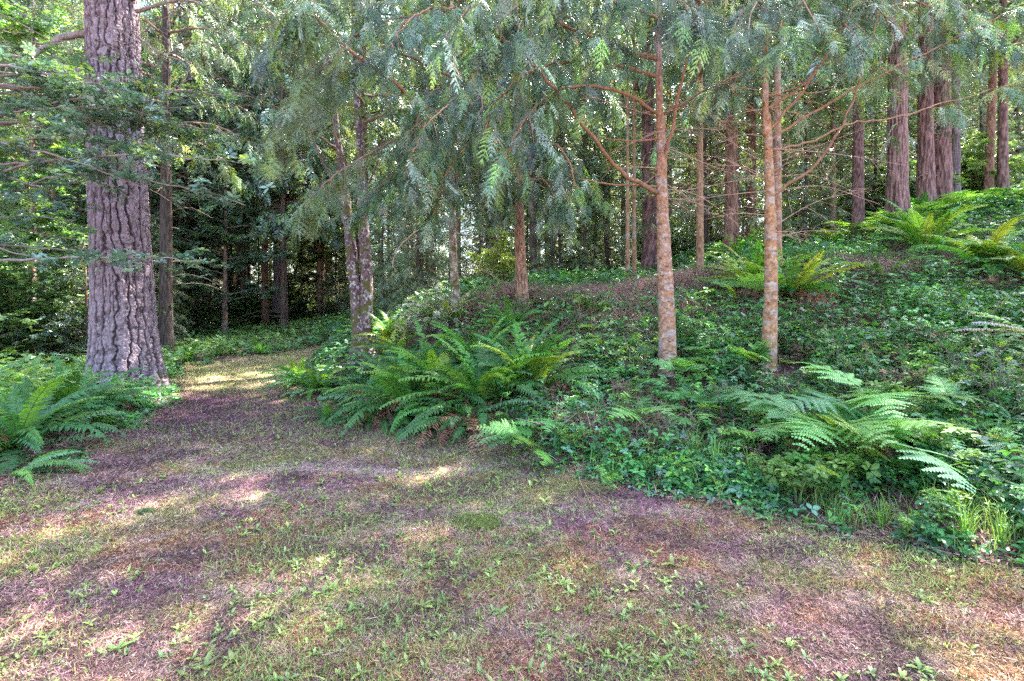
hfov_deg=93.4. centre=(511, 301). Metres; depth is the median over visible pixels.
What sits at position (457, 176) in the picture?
background conifer
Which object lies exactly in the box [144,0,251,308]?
background conifer
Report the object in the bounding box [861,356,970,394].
bramble bush
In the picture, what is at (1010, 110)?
background conifer
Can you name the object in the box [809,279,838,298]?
bramble bush
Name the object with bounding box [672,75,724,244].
background conifer
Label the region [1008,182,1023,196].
fern
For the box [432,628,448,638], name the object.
weed rosette
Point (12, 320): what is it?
shrub
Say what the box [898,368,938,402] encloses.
bramble bush
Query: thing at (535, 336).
bramble bush
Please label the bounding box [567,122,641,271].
young conifer
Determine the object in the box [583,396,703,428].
bracken
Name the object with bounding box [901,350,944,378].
leafy plant
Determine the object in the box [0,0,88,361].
leaf tree
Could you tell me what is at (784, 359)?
bracken
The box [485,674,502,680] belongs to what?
weed rosette
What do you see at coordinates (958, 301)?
bramble bush
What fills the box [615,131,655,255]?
background conifer
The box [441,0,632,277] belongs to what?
background conifer
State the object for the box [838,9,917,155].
background conifer
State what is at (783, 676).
weed rosette
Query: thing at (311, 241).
background conifer
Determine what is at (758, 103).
background conifer
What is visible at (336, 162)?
background conifer
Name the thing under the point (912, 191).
shrub
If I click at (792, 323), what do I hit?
leafy plant
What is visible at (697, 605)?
weed rosette
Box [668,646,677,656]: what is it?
weed rosette
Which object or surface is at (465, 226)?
young conifer
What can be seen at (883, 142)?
background conifer
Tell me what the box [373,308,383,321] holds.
fern
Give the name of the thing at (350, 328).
fern
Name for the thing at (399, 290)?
shrub
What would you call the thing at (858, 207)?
conifer tree
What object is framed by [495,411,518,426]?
leafy plant
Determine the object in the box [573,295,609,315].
leafy plant
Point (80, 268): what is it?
shrub
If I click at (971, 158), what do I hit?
shrub
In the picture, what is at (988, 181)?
conifer tree
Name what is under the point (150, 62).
background conifer
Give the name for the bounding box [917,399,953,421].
leafy plant
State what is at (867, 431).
leafy plant
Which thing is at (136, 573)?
weed rosette
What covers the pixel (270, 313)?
shrub
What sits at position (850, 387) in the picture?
bramble bush
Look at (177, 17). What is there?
background conifer
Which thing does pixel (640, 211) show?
young conifer
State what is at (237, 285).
shrub
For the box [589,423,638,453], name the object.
dead bracken
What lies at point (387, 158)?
background conifer
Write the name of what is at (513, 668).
weed rosette
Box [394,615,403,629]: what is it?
weed rosette
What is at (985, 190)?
fern
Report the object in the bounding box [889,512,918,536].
leafy plant
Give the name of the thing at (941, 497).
leafy plant
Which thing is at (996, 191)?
fern
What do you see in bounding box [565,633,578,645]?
weed rosette
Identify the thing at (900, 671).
weed rosette
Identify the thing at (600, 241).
young conifer
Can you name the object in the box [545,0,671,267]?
background conifer
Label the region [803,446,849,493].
leafy plant
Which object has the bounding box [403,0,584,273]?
background conifer
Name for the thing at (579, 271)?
fern
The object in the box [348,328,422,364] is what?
sword fern
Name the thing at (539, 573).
weed rosette
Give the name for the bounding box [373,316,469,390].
sword fern
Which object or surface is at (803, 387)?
bramble bush
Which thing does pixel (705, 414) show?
bracken
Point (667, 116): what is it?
background conifer
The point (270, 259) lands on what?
background conifer
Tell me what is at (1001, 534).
grass tuft
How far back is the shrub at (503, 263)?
13.28 m
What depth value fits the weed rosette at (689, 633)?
2.33 m
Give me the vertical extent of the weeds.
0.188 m
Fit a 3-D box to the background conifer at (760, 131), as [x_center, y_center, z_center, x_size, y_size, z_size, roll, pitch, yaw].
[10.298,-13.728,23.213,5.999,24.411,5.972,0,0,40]
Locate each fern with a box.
[0,345,24,355]
[0,354,147,425]
[0,355,46,379]
[0,356,84,388]
[0,358,63,408]
[0,373,126,475]
[2,362,59,387]
[8,364,165,418]
[9,449,99,485]
[50,353,85,377]
[162,347,202,357]
[163,343,212,363]
[164,354,181,367]
[199,341,231,356]
[209,339,248,356]
[243,341,280,354]
[255,349,365,400]
[259,354,338,388]
[291,399,359,425]
[300,371,387,412]
[310,315,330,325]
[317,346,464,438]
[323,406,409,435]
[334,316,375,337]
[340,319,386,335]
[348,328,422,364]
[352,308,413,342]
[360,346,509,436]
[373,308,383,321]
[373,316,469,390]
[378,332,562,437]
[395,366,537,454]
[402,290,478,328]
[411,315,531,373]
[444,317,612,405]
[472,296,553,341]
[531,271,555,285]
[565,267,595,280]
[695,238,817,299]
[704,225,763,261]
[718,241,876,318]
[806,219,877,236]
[806,228,859,244]
[828,255,942,282]
[831,219,881,236]
[854,207,918,233]
[856,211,928,234]
[861,198,1016,262]
[864,203,942,229]
[868,201,981,219]
[878,208,959,218]
[910,191,960,212]
[910,193,943,212]
[911,215,1023,282]
[929,189,998,212]
[937,189,1016,201]
[947,238,1023,275]
[951,187,1014,206]
[953,322,1023,356]
[959,309,1023,369]
[978,187,1020,199]
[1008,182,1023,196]
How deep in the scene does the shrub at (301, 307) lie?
27.86 m
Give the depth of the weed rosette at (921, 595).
2.58 m
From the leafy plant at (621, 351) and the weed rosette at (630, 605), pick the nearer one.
the weed rosette at (630, 605)
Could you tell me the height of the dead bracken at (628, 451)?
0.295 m
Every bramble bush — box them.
[453,337,474,368]
[461,299,492,322]
[464,325,495,340]
[468,310,507,334]
[477,281,519,310]
[481,274,506,293]
[496,361,556,403]
[513,322,559,350]
[518,378,579,412]
[525,306,583,336]
[538,325,577,350]
[564,298,600,322]
[582,371,659,408]
[602,332,674,385]
[674,276,693,293]
[675,309,721,355]
[681,316,719,346]
[684,375,754,425]
[687,324,747,361]
[709,283,734,304]
[709,312,736,338]
[717,282,763,313]
[725,324,759,346]
[733,282,761,303]
[761,372,816,413]
[777,334,827,364]
[779,293,834,323]
[786,312,836,338]
[788,292,828,312]
[801,329,880,371]
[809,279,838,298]
[809,361,860,392]
[821,368,873,403]
[829,306,895,331]
[836,349,892,385]
[841,332,912,367]
[841,350,901,381]
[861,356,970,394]
[891,319,982,359]
[897,283,975,323]
[898,327,1022,393]
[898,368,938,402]
[941,291,973,318]
[942,355,1023,426]
[950,390,1023,430]
[956,340,1023,394]
[957,297,1023,339]
[960,271,1023,296]
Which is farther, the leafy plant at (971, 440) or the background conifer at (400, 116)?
the background conifer at (400, 116)
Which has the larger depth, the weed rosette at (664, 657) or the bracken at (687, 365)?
the bracken at (687, 365)
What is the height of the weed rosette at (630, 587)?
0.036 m
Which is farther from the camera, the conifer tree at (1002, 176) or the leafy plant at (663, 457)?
the conifer tree at (1002, 176)
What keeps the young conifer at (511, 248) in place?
on the ground at (492, 564)
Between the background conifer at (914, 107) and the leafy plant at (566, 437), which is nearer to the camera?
the leafy plant at (566, 437)
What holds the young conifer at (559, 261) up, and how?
on the ground at (492, 564)
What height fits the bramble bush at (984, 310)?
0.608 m
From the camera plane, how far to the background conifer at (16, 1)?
23.12 m
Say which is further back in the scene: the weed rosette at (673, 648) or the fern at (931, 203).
the fern at (931, 203)
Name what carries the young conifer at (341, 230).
on the ground at (492, 564)
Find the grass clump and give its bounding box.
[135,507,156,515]
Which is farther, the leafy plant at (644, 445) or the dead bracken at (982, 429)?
the leafy plant at (644, 445)
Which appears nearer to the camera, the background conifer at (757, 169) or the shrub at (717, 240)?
the shrub at (717, 240)
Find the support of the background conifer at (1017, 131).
on the ground at (492, 564)
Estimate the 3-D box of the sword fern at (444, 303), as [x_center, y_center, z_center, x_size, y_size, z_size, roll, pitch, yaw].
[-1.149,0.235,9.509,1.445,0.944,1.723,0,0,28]
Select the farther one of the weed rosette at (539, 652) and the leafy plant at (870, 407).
the leafy plant at (870, 407)
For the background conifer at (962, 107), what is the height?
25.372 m
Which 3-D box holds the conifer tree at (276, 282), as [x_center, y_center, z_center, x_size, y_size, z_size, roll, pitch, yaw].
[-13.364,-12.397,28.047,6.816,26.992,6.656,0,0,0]
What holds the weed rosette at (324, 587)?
on the ground at (492, 564)
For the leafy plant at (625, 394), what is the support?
on the ground at (492, 564)
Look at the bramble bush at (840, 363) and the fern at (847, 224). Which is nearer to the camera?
the bramble bush at (840, 363)
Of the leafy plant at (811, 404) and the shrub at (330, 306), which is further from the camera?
the shrub at (330, 306)
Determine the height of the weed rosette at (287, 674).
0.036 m
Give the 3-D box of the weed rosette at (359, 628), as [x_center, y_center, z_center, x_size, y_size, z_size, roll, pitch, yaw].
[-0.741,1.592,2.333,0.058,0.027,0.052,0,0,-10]
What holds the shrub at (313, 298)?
on the ground at (492, 564)
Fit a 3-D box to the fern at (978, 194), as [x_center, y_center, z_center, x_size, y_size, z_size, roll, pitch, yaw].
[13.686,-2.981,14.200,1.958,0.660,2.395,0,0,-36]
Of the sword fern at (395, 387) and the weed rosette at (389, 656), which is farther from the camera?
the sword fern at (395, 387)
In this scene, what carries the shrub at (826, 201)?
on the ground at (492, 564)
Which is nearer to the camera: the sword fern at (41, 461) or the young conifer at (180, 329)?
the sword fern at (41, 461)
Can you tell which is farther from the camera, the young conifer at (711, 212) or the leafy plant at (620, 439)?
the young conifer at (711, 212)
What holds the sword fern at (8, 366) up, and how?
on the ground at (492, 564)
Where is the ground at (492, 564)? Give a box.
[0,198,1023,680]
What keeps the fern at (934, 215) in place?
on the ground at (492, 564)
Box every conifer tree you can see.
[1,0,274,356]
[81,0,276,326]
[196,4,286,303]
[204,5,291,294]
[221,0,336,320]
[262,29,377,285]
[302,32,373,298]
[536,0,732,278]
[592,0,837,275]
[614,0,821,251]
[619,0,920,265]
[625,15,629,281]
[745,1,967,237]
[751,0,1003,241]
[771,0,993,233]
[815,0,1020,209]
[864,0,1012,206]
[875,0,1023,195]
[908,0,1023,193]
[951,6,960,197]
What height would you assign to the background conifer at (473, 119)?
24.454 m
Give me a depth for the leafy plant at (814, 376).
5.71 m
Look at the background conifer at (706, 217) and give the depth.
17.30 m
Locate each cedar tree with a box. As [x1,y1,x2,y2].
[264,0,666,303]
[424,0,802,376]
[602,0,1023,371]
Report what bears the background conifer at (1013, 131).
on the ground at (492, 564)
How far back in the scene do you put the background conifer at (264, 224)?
22.58 m
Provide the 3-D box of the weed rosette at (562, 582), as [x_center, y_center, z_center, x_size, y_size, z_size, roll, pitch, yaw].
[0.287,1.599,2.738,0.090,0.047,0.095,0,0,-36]
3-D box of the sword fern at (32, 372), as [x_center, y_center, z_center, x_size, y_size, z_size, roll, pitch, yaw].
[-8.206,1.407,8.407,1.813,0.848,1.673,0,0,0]
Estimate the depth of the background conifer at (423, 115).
24.13 m
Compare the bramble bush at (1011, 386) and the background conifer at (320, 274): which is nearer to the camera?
the bramble bush at (1011, 386)
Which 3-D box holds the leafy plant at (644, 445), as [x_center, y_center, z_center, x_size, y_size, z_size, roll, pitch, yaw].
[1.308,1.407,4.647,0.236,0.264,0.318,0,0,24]
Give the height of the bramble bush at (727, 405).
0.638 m
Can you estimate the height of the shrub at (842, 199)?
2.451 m
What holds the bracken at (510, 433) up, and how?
on the ground at (492, 564)
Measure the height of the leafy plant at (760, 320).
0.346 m
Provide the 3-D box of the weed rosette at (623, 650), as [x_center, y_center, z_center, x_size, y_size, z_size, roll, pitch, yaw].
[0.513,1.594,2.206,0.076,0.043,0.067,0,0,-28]
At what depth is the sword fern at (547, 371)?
6.09 m
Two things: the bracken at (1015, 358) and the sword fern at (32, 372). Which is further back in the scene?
the sword fern at (32, 372)
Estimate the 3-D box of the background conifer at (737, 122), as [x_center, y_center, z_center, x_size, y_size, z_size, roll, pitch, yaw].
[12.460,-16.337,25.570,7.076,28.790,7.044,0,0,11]
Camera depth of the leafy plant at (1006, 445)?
3.81 m
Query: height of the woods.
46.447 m
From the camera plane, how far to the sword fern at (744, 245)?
13.95 m
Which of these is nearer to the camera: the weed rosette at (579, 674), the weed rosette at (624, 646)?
the weed rosette at (579, 674)
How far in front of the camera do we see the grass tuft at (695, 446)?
4.49 m
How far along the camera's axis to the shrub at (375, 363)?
8.54 m
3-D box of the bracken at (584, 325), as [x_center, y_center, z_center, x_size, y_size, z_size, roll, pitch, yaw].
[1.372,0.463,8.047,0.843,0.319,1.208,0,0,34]
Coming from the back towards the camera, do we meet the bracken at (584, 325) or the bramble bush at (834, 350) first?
the bracken at (584, 325)
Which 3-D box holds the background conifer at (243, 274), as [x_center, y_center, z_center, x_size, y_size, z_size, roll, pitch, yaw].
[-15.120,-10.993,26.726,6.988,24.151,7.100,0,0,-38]
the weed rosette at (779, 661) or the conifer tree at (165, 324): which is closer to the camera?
the weed rosette at (779, 661)
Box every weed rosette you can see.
[106,637,132,652]
[118,646,131,657]
[124,570,142,582]
[127,631,142,641]
[157,649,166,658]
[167,637,184,648]
[171,623,184,633]
[177,668,191,680]
[180,635,191,643]
[194,650,217,671]
[200,637,216,648]
[221,649,245,669]
[223,650,239,664]
[225,667,238,680]
[248,616,261,625]
[252,620,264,633]
[263,610,275,621]
[268,569,276,581]
[268,673,282,679]
[272,627,289,638]
[276,671,299,680]
[296,586,312,597]
[306,647,322,660]
[312,582,328,594]
[325,579,340,591]
[328,667,344,680]
[332,620,350,633]
[343,602,354,616]
[351,662,370,678]
[352,624,363,633]
[379,602,388,609]
[380,641,388,651]
[384,650,395,663]
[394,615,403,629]
[400,652,414,666]
[414,598,432,611]
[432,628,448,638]
[433,596,443,609]
[443,643,457,653]
[452,632,461,642]
[475,663,486,675]
[477,608,482,619]
[483,571,497,580]
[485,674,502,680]
[494,606,507,617]
[507,549,519,556]
[508,665,521,675]
[525,657,536,673]
[529,524,538,536]
[531,571,545,581]
[534,649,542,657]
[537,565,551,574]
[537,661,547,672]
[542,643,557,661]
[558,579,572,586]
[562,585,575,596]
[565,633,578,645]
[572,667,587,680]
[576,643,589,655]
[581,602,593,614]
[597,664,607,680]
[600,649,617,657]
[607,653,624,660]
[615,673,629,680]
[616,642,630,653]
[618,642,631,654]
[619,608,625,618]
[619,657,637,670]
[621,583,637,591]
[624,650,635,659]
[625,562,640,572]
[626,602,639,613]
[647,657,662,674]
[649,652,670,671]
[656,577,672,582]
[658,618,667,630]
[660,638,674,648]
[662,554,683,567]
[666,659,679,673]
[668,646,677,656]
[672,622,687,634]
[679,647,691,658]
[681,649,696,662]
[686,626,695,634]
[686,633,702,643]
[690,600,708,614]
[714,609,730,620]
[738,637,756,649]
[743,661,754,669]
[756,668,774,680]
[761,656,776,673]
[769,656,786,667]
[778,637,797,649]
[779,673,793,680]
[783,668,797,680]
[799,649,811,661]
[832,671,848,680]
[863,665,877,675]
[888,667,911,680]
[906,657,933,677]
[911,592,938,604]
[919,673,934,680]
[921,669,933,677]
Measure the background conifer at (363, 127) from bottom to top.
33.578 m
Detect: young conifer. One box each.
[149,205,194,343]
[155,42,294,336]
[172,235,216,334]
[193,238,234,313]
[234,238,272,301]
[287,120,376,297]
[287,230,315,301]
[315,167,385,307]
[315,241,349,314]
[336,152,424,310]
[345,192,415,312]
[372,152,449,309]
[373,151,462,302]
[428,150,514,290]
[465,161,529,283]
[524,127,605,275]
[556,144,620,272]
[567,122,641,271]
[611,154,678,269]
[671,121,744,256]
[752,90,850,240]
[793,61,880,220]
[824,62,915,223]
[960,64,1023,184]
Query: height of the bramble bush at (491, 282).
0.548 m
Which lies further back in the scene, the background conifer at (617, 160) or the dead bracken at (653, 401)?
the background conifer at (617, 160)
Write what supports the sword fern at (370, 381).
on the ground at (492, 564)
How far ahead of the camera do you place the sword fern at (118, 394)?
6.82 m
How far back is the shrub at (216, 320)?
23.95 m
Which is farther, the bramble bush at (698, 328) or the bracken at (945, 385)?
the bramble bush at (698, 328)
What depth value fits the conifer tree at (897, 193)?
12.85 m
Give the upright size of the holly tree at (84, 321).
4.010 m
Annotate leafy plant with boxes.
[400,416,411,427]
[485,381,510,408]
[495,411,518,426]
[549,406,582,433]
[549,419,594,454]
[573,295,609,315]
[585,333,606,358]
[594,427,627,450]
[594,465,622,490]
[607,345,634,361]
[610,333,644,349]
[611,382,641,407]
[637,432,658,454]
[643,451,673,474]
[668,457,700,481]
[672,353,693,379]
[673,368,706,387]
[695,350,724,376]
[704,467,721,491]
[716,426,755,452]
[716,437,742,457]
[735,401,765,425]
[746,316,762,327]
[747,340,774,371]
[747,452,798,494]
[754,409,772,422]
[763,446,803,466]
[765,454,846,505]
[782,450,846,497]
[783,320,813,336]
[799,368,828,392]
[802,393,834,414]
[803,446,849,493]
[825,393,865,410]
[827,430,882,491]
[830,409,885,450]
[834,419,889,452]
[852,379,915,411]
[854,389,903,416]
[856,375,913,393]
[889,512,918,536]
[892,342,937,361]
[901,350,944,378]
[902,423,961,455]
[915,487,971,519]
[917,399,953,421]
[923,375,968,391]
[937,338,967,364]
[943,418,1011,456]
[955,395,1000,417]
[955,449,994,474]
[965,368,1023,396]
[986,433,1021,460]
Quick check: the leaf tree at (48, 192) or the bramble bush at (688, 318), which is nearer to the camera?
the bramble bush at (688, 318)
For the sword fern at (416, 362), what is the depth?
6.30 m
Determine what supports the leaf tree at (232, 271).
on the ground at (492, 564)
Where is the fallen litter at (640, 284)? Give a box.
[0,202,1023,569]
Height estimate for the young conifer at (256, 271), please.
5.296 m
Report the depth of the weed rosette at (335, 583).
2.67 m
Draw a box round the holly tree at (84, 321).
[0,234,177,362]
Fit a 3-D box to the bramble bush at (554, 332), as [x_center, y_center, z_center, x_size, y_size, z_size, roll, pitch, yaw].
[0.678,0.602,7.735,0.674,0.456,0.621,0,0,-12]
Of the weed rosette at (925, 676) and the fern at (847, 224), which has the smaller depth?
the weed rosette at (925, 676)
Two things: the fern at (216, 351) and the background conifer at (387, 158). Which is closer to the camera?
the fern at (216, 351)
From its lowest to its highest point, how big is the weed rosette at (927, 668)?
0.053 m
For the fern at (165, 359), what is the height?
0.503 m
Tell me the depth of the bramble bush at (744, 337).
7.16 m
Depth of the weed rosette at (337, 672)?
2.06 m
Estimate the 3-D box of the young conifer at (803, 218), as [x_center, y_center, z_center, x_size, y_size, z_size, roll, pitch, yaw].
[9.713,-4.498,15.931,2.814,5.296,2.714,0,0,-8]
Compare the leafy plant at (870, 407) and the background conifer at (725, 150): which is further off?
the background conifer at (725, 150)
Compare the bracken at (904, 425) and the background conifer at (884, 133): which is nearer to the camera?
the bracken at (904, 425)
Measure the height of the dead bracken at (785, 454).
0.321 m
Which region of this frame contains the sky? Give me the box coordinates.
[40,0,978,294]
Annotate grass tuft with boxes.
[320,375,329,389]
[673,422,710,458]
[699,434,743,470]
[724,434,744,461]
[733,443,776,483]
[857,497,912,528]
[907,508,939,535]
[922,484,1000,545]
[956,503,1023,548]
[974,420,1014,453]
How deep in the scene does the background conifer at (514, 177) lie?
26.21 m
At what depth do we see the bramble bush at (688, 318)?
6.93 m
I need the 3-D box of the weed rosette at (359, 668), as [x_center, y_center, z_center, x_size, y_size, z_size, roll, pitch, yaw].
[-0.647,1.589,2.072,0.081,0.040,0.076,0,0,-16]
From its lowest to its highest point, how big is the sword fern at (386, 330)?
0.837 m
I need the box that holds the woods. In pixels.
[87,9,1023,300]
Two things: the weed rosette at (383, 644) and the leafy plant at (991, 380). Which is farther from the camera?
the leafy plant at (991, 380)
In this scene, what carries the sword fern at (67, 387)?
on the ground at (492, 564)
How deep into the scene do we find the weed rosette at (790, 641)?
2.24 m
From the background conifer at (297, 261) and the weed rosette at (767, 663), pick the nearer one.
the weed rosette at (767, 663)
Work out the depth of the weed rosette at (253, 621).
2.40 m
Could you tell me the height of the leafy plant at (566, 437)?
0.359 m
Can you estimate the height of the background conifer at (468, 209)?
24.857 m
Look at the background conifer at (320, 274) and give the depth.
28.47 m
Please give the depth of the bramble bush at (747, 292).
8.82 m
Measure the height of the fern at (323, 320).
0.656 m
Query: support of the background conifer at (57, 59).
on the ground at (492, 564)
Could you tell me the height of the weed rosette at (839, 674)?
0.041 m
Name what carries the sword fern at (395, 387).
on the ground at (492, 564)
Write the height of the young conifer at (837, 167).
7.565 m
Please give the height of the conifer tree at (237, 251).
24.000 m
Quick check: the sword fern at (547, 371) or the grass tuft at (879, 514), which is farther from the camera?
the sword fern at (547, 371)
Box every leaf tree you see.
[0,0,88,289]
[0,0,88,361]
[0,5,87,294]
[0,128,84,258]
[26,49,86,263]
[52,15,238,295]
[149,21,271,281]
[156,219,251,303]
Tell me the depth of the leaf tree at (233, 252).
33.64 m
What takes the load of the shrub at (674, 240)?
on the ground at (492, 564)
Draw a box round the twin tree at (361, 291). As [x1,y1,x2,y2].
[246,0,467,366]
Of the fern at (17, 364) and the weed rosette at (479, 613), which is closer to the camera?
the weed rosette at (479, 613)
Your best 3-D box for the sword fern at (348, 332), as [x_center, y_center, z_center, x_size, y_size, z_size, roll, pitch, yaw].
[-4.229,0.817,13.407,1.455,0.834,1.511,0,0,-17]
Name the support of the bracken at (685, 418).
on the ground at (492, 564)
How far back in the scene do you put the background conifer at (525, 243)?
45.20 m
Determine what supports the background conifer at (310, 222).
on the ground at (492, 564)
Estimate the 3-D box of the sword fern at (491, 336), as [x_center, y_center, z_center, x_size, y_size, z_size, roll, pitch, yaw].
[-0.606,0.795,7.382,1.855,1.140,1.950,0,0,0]
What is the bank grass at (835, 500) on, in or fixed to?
on the ground at (492, 564)
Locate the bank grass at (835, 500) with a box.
[477,392,1023,555]
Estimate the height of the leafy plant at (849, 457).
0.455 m
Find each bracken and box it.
[470,415,567,439]
[476,418,556,465]
[570,348,592,366]
[572,319,618,332]
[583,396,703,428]
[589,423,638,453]
[610,437,655,462]
[630,378,667,388]
[646,357,709,385]
[646,385,744,428]
[646,396,666,410]
[661,415,692,424]
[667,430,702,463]
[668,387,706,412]
[678,319,711,331]
[683,337,768,367]
[694,272,797,304]
[695,412,717,419]
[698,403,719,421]
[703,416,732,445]
[710,388,984,494]
[720,394,832,452]
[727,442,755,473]
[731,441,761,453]
[756,362,1002,451]
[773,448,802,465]
[779,358,796,364]
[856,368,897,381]
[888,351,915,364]
[890,408,1023,457]
[918,373,1004,427]
[963,439,1023,479]
[972,425,994,435]
[991,343,1023,348]
[993,353,1023,363]
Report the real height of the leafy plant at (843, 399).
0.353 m
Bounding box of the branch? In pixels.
[0,17,281,276]
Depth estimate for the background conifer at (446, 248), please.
54.94 m
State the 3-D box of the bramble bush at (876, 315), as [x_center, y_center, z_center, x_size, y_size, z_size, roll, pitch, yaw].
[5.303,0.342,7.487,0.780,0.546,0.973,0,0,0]
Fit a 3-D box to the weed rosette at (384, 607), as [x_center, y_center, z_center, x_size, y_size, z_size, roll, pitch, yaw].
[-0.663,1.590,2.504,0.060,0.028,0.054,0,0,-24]
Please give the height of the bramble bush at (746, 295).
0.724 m
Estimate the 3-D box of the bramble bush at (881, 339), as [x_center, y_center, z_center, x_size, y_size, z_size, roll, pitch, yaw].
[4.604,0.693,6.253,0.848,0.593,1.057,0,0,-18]
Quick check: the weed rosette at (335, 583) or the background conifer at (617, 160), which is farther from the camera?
the background conifer at (617, 160)
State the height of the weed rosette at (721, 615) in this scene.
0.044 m
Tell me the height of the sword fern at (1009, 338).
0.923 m
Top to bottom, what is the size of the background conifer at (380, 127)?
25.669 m
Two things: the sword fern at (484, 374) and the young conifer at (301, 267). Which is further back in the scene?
the young conifer at (301, 267)
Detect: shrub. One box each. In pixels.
[0,255,39,345]
[0,257,88,361]
[1,260,88,356]
[37,256,157,335]
[153,265,197,322]
[174,324,203,340]
[185,309,220,332]
[207,311,242,327]
[218,291,270,323]
[233,282,260,302]
[254,307,278,320]
[268,276,307,305]
[288,296,320,319]
[301,284,328,301]
[314,298,340,314]
[356,349,410,379]
[376,281,419,304]
[383,283,472,338]
[465,226,534,286]
[509,280,582,311]
[537,256,575,273]
[631,221,686,264]
[671,233,695,261]
[712,229,740,246]
[757,187,843,240]
[783,189,851,236]
[809,203,849,229]
[810,181,880,225]
[864,153,967,211]
[867,155,916,205]
[884,162,981,189]
[961,132,1023,193]
[1010,154,1023,183]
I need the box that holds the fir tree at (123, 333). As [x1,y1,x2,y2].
[0,0,357,395]
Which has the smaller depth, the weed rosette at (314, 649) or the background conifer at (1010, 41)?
the weed rosette at (314, 649)
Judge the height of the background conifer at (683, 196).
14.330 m
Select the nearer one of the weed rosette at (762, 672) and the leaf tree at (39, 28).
the weed rosette at (762, 672)
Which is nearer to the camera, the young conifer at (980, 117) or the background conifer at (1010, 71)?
the young conifer at (980, 117)
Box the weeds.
[0,360,1023,680]
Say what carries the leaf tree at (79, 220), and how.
on the ground at (492, 564)
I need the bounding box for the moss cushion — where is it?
[445,512,504,531]
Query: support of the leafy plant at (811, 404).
on the ground at (492, 564)
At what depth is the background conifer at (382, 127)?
39.66 m
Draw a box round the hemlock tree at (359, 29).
[239,0,604,305]
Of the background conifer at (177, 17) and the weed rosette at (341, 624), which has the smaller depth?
the weed rosette at (341, 624)
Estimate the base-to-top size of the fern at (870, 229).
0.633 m
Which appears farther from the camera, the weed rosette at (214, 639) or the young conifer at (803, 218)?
the young conifer at (803, 218)
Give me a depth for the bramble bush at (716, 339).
6.57 m
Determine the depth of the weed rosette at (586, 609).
2.49 m
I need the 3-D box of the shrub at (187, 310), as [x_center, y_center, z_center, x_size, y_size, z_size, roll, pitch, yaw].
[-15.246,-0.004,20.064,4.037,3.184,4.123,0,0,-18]
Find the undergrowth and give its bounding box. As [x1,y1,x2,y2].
[0,184,1023,564]
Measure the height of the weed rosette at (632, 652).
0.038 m
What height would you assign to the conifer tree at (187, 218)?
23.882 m
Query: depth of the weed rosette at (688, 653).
2.17 m
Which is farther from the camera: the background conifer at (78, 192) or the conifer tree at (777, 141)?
the background conifer at (78, 192)
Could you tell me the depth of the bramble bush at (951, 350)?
5.09 m
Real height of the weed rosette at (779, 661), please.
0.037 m
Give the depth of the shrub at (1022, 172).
22.80 m
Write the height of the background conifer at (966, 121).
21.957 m
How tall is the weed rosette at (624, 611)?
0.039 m
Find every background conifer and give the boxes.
[0,0,192,197]
[2,0,83,247]
[2,0,83,261]
[3,0,85,239]
[40,42,158,299]
[82,3,203,206]
[140,0,240,306]
[141,0,259,314]
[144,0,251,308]
[172,0,300,310]
[173,12,255,298]
[193,0,319,326]
[196,0,356,327]
[200,246,234,293]
[201,0,286,301]
[202,0,344,331]
[251,232,292,297]
[259,238,298,298]
[260,0,430,295]
[267,16,373,316]
[269,6,370,305]
[271,194,342,284]
[286,102,350,292]
[286,193,334,294]
[287,183,338,264]
[295,221,346,291]
[300,2,410,255]
[328,17,385,289]
[339,2,398,283]
[352,8,402,272]
[362,0,484,294]
[368,2,476,279]
[368,10,470,279]
[369,0,528,289]
[375,5,443,275]
[379,6,467,283]
[385,0,513,290]
[400,212,445,279]
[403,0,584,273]
[414,203,448,274]
[428,0,551,282]
[439,3,539,276]
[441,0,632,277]
[445,28,514,283]
[448,180,512,252]
[460,3,588,221]
[466,224,514,275]
[484,136,555,271]
[493,7,614,271]
[506,13,583,273]
[506,211,539,270]
[507,162,557,272]
[512,209,543,273]
[522,1,665,270]
[526,0,631,227]
[539,43,631,269]
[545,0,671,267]
[554,108,620,267]
[562,16,665,259]
[566,2,684,270]
[567,147,625,260]
[581,0,750,272]
[615,9,725,234]
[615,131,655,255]
[618,2,816,255]
[639,120,695,241]
[655,24,762,236]
[662,38,793,234]
[666,0,846,246]
[669,0,885,240]
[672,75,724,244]
[672,168,688,239]
[673,85,763,230]
[676,76,724,220]
[679,10,786,234]
[680,99,759,224]
[683,0,825,231]
[708,143,763,238]
[714,120,762,241]
[714,156,764,228]
[724,81,803,240]
[740,61,852,207]
[740,120,763,203]
[758,99,804,241]
[761,35,883,191]
[788,9,883,189]
[794,3,916,172]
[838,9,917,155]
[848,27,916,187]
[864,0,996,188]
[865,9,977,155]
[881,0,1023,144]
[882,46,997,144]
[908,0,1023,151]
[912,0,995,162]
[960,0,1023,90]
[963,4,1023,180]
[969,3,1023,154]
[974,70,1023,156]
[1008,47,1023,140]
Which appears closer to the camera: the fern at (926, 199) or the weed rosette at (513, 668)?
the weed rosette at (513, 668)
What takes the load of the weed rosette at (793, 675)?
on the ground at (492, 564)
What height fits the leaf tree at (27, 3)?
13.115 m

